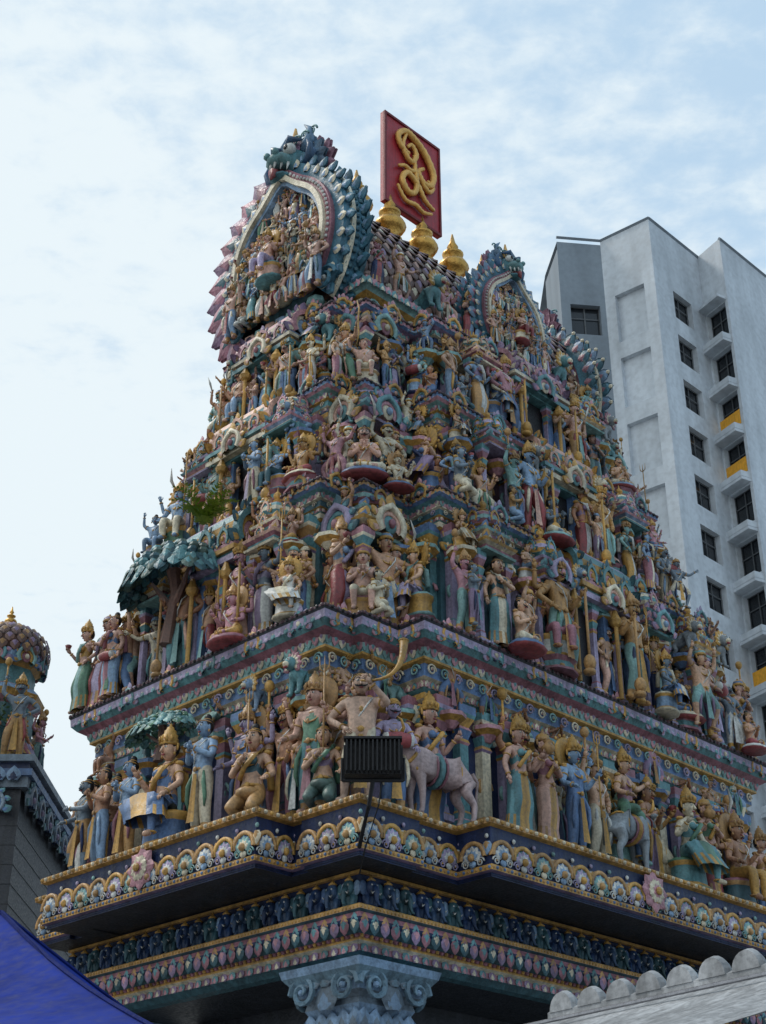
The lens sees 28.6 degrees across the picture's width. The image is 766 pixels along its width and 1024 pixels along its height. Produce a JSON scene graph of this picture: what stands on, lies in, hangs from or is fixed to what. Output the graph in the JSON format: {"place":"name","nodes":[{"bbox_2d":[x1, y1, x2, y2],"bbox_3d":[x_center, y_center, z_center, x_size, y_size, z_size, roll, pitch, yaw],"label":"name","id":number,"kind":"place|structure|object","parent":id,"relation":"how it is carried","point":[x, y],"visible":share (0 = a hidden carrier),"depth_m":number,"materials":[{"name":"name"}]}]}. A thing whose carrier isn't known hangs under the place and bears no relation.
{"place":"outdoors","nodes":[
{"label":"outdoors","id":0,"kind":"place"},
{"bbox_2d":[0,0,765,815],"label":"sky","id":1,"kind":"structure","parent":0,"point":[135,134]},
{"bbox_2d":[540,217,765,903],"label":"apartment block","id":2,"kind":"structure","parent":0,"point":[670,327],"depth_m":76.19,"materials":[{"name":"white concrete"}]},
{"label":"ground","id":3,"kind":"structure","parent":0,"visible":0},
{"bbox_2d":[0,607,74,960],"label":"side shrine","id":4,"kind":"object","parent":3,"relation":"on","point":[34,839],"visible":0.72,"depth_m":22.67,"materials":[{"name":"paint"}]},
{"bbox_2d":[0,697,11,726],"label":"potted shrub","id":5,"kind":"object","parent":4,"relation":"on","point":[1,717],"visible":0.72,"depth_m":22.53,"materials":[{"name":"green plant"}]},
{"bbox_2d":[0,657,40,753],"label":"guardian statue","id":6,"kind":"object","parent":4,"relation":"on","point":[15,727],"visible":0.91,"depth_m":22.37,"materials":[{"name":"paint"}]},
{"bbox_2d":[0,910,152,1023],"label":"blue canopy tent","id":7,"kind":"object","parent":3,"relation":"on","point":[41,982],"visible":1,"depth_m":7.41,"materials":[{"name":"fabric"}]},
{"bbox_2d":[35,124,765,1023],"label":"temple gopuram tower","id":8,"kind":"structure","parent":3,"relation":"on","point":[413,442],"depth_m":18.94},
{"bbox_2d":[57,776,93,869],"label":"sage statue","id":9,"kind":"object","parent":8,"relation":"on","point":[82,818],"visible":0.77,"depth_m":18.63,"materials":[{"name":"paint"}]},
{"bbox_2d":[84,764,112,861],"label":"attendant statue","id":10,"kind":"object","parent":8,"relation":"on","point":[98,805],"visible":0.87,"depth_m":18.37,"materials":[{"name":"paint"}]},
{"bbox_2d":[92,773,122,856],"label":"attendant statue","id":11,"kind":"object","parent":8,"relation":"on","point":[113,807],"visible":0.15,"depth_m":18.75,"materials":[{"name":"paint"}]},
{"bbox_2d":[111,756,141,853],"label":"attendant statue","id":12,"kind":"object","parent":8,"relation":"on","point":[121,833],"visible":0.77,"depth_m":18.20,"materials":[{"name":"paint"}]},
{"bbox_2d":[118,723,188,844],"bbox_3d":[-2.656,3.243,17.757,0.866,1.575,0.776,-22,-36,34],"label":"seated goddess statue","id":13,"kind":"object","parent":8,"relation":"on","point":[153,814],"visible":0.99,"depth_m":17.50,"materials":[{"name":"paint"}]},
{"bbox_2d":[183,714,218,827],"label":"royal attendant statue","id":14,"kind":"object","parent":8,"relation":"on","point":[200,753],"visible":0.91,"depth_m":17.18,"materials":[{"name":"paint"}]},
{"bbox_2d":[171,482,238,524],"bbox_3d":[-2.287,-0.052,19.058,0.844,0.371,0.830,-10,-31,18],"label":"fern plant","id":15,"kind":"object","parent":8,"relation":"on","point":[208,513],"visible":1,"depth_m":18.99,"materials":[{"name":"green plant"}]},
{"bbox_2d":[213,686,275,811],"bbox_3d":[-1.613,2.872,17.168,0.893,1.632,0.412,-26,-38,38],"label":"deity statue","id":16,"kind":"object","parent":8,"relation":"on","point":[247,718],"visible":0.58,"depth_m":17.33,"materials":[{"name":"paint"}]},
{"bbox_2d":[224,723,275,814],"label":"kneeling woman statue","id":17,"kind":"object","parent":8,"relation":"on","point":[250,767],"visible":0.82,"depth_m":16.59,"materials":[{"name":"paint"}]},
{"bbox_2d":[264,680,297,815],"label":"warrior statue","id":18,"kind":"object","parent":8,"relation":"on","point":[282,768],"visible":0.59,"depth_m":16.95,"materials":[{"name":"paint"}]},
{"bbox_2d":[276,657,350,812],"bbox_3d":[-0.798,2.491,16.594,0.952,1.741,0.439,-16,-33,27],"label":"deity statue","id":19,"kind":"object","parent":8,"relation":"on","point":[320,692],"visible":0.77,"depth_m":16.71,"materials":[{"name":"paint"}]},
{"bbox_2d":[301,722,341,808],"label":"kneeling woman statue","id":20,"kind":"object","parent":8,"relation":"on","point":[323,782],"visible":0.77,"depth_m":16.21,"materials":[{"name":"paint"}]},
{"bbox_2d":[327,638,408,799],"bbox_3d":[-0.170,2.262,16.280,0.908,1.833,0.432,-20,-35,32],"label":"horn blower statue","id":21,"kind":"object","parent":8,"relation":"on","point":[361,708],"visible":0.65,"depth_m":16.32,"materials":[{"name":"paint"}]},
{"bbox_2d":[340,736,405,874],"bbox_3d":[-0.099,2.971,15.148,0.645,1.104,1.068,0,-29,0],"label":"floodlight","id":22,"kind":"object","parent":8,"relation":"attached to","point":[372,760],"visible":1,"depth_m":14.90,"materials":[{"name":"black metal"}]},
{"bbox_2d":[376,698,420,806],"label":"drummer statue","id":23,"kind":"object","parent":8,"relation":"on","point":[393,727],"visible":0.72,"depth_m":16.35,"materials":[{"name":"paint"}]},
{"bbox_2d":[380,110,441,238],"bbox_3d":[0.505,-5.447,25.863,0.268,3.005,1.400,-26,-38,38],"label":"om sign board","id":24,"kind":"object","parent":8,"relation":"on","point":[410,176],"visible":1,"depth_m":26.00,"materials":[{"name":"red painted metal"},{"name":"gold paint"}]},
{"bbox_2d":[397,716,478,825],"bbox_3d":[0.517,2.875,16.600,1.344,1.068,0.407,17,-33,-28],"label":"bull statue","id":25,"kind":"object","parent":8,"relation":"on","point":[430,770],"visible":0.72,"depth_m":16.52,"materials":[{"name":"paint"}]},
{"bbox_2d":[413,691,462,821],"bbox_3d":[0.561,2.792,17.053,0.638,1.654,0.436,26,-38,-38],"label":"rider statue","id":26,"kind":"object","parent":8,"relation":"on","point":[428,735],"visible":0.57,"depth_m":17.08,"materials":[{"name":"paint"}]},
{"bbox_2d":[502,713,545,829],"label":"queen statue","id":27,"kind":"object","parent":8,"relation":"on","point":[520,803],"visible":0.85,"depth_m":17.14,"materials":[{"name":"paint"}]},
{"bbox_2d":[531,731,562,838],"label":"queen statue","id":28,"kind":"object","parent":8,"relation":"on","point":[547,803],"visible":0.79,"depth_m":17.44,"materials":[{"name":"paint"}]},
{"bbox_2d":[549,734,602,846],"bbox_3d":[2.355,3.332,17.913,0.848,1.550,0.391,26,-38,-38],"label":"deity statue","id":29,"kind":"object","parent":8,"relation":"on","point":[573,779],"visible":0.81,"depth_m":17.91,"materials":[{"name":"paint"}]},
{"bbox_2d":[580,727,612,853],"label":"priest statue","id":30,"kind":"object","parent":8,"relation":"on","point":[598,823],"visible":0.67,"depth_m":18.24,"materials":[{"name":"paint"}]},
{"bbox_2d":[602,799,656,867],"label":"bull statue","id":31,"kind":"object","parent":8,"relation":"on","point":[628,829],"visible":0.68,"depth_m":18.43,"materials":[{"name":"paint"}]},
{"bbox_2d":[613,746,650,819],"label":"rider statue","id":32,"kind":"object","parent":8,"relation":"on","point":[625,786],"visible":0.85,"depth_m":18.76,"materials":[{"name":"paint"}]},
{"bbox_2d":[610,811,673,874],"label":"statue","id":33,"kind":"object","parent":8,"relation":"on","point":[667,855],"visible":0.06,"depth_m":19.17,"materials":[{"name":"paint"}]},
{"bbox_2d":[637,781,665,872],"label":"attendant statue","id":34,"kind":"object","parent":8,"relation":"on","point":[646,794],"visible":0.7,"depth_m":19.06,"materials":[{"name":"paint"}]},
{"bbox_2d":[667,785,728,887],"bbox_3d":[3.943,4.148,19.230,0.780,1.420,0.700,26,-38,-38],"label":"seated goddess statue","id":35,"kind":"object","parent":8,"relation":"on","point":[696,861],"visible":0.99,"depth_m":18.97,"materials":[{"name":"paint"}]},
{"bbox_2d":[695,796,723,892],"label":"queen statue","id":36,"kind":"object","parent":8,"relation":"on","point":[710,829],"visible":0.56,"depth_m":19.67,"materials":[{"name":"paint"}]},
{"bbox_2d":[723,795,751,865],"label":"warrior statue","id":37,"kind":"object","parent":8,"relation":"on","point":[726,799],"visible":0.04,"depth_m":21.03,"materials":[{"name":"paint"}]},
{"bbox_2d":[714,810,765,903],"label":"deity statue","id":38,"kind":"object","parent":8,"relation":"on","point":[743,881],"visible":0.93,"depth_m":19.90,"materials":[{"name":"paint"}]},
{"bbox_2d":[752,825,765,905],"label":"queen statue","id":39,"kind":"object","parent":8,"relation":"on","point":[759,839],"visible":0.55,"depth_m":21.33,"materials":[{"name":"paint"}]},
{"bbox_2d":[526,948,765,1023],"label":"tiled roof","id":40,"kind":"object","parent":3,"relation":"on","point":[717,990],"visible":1,"depth_m":11.50,"materials":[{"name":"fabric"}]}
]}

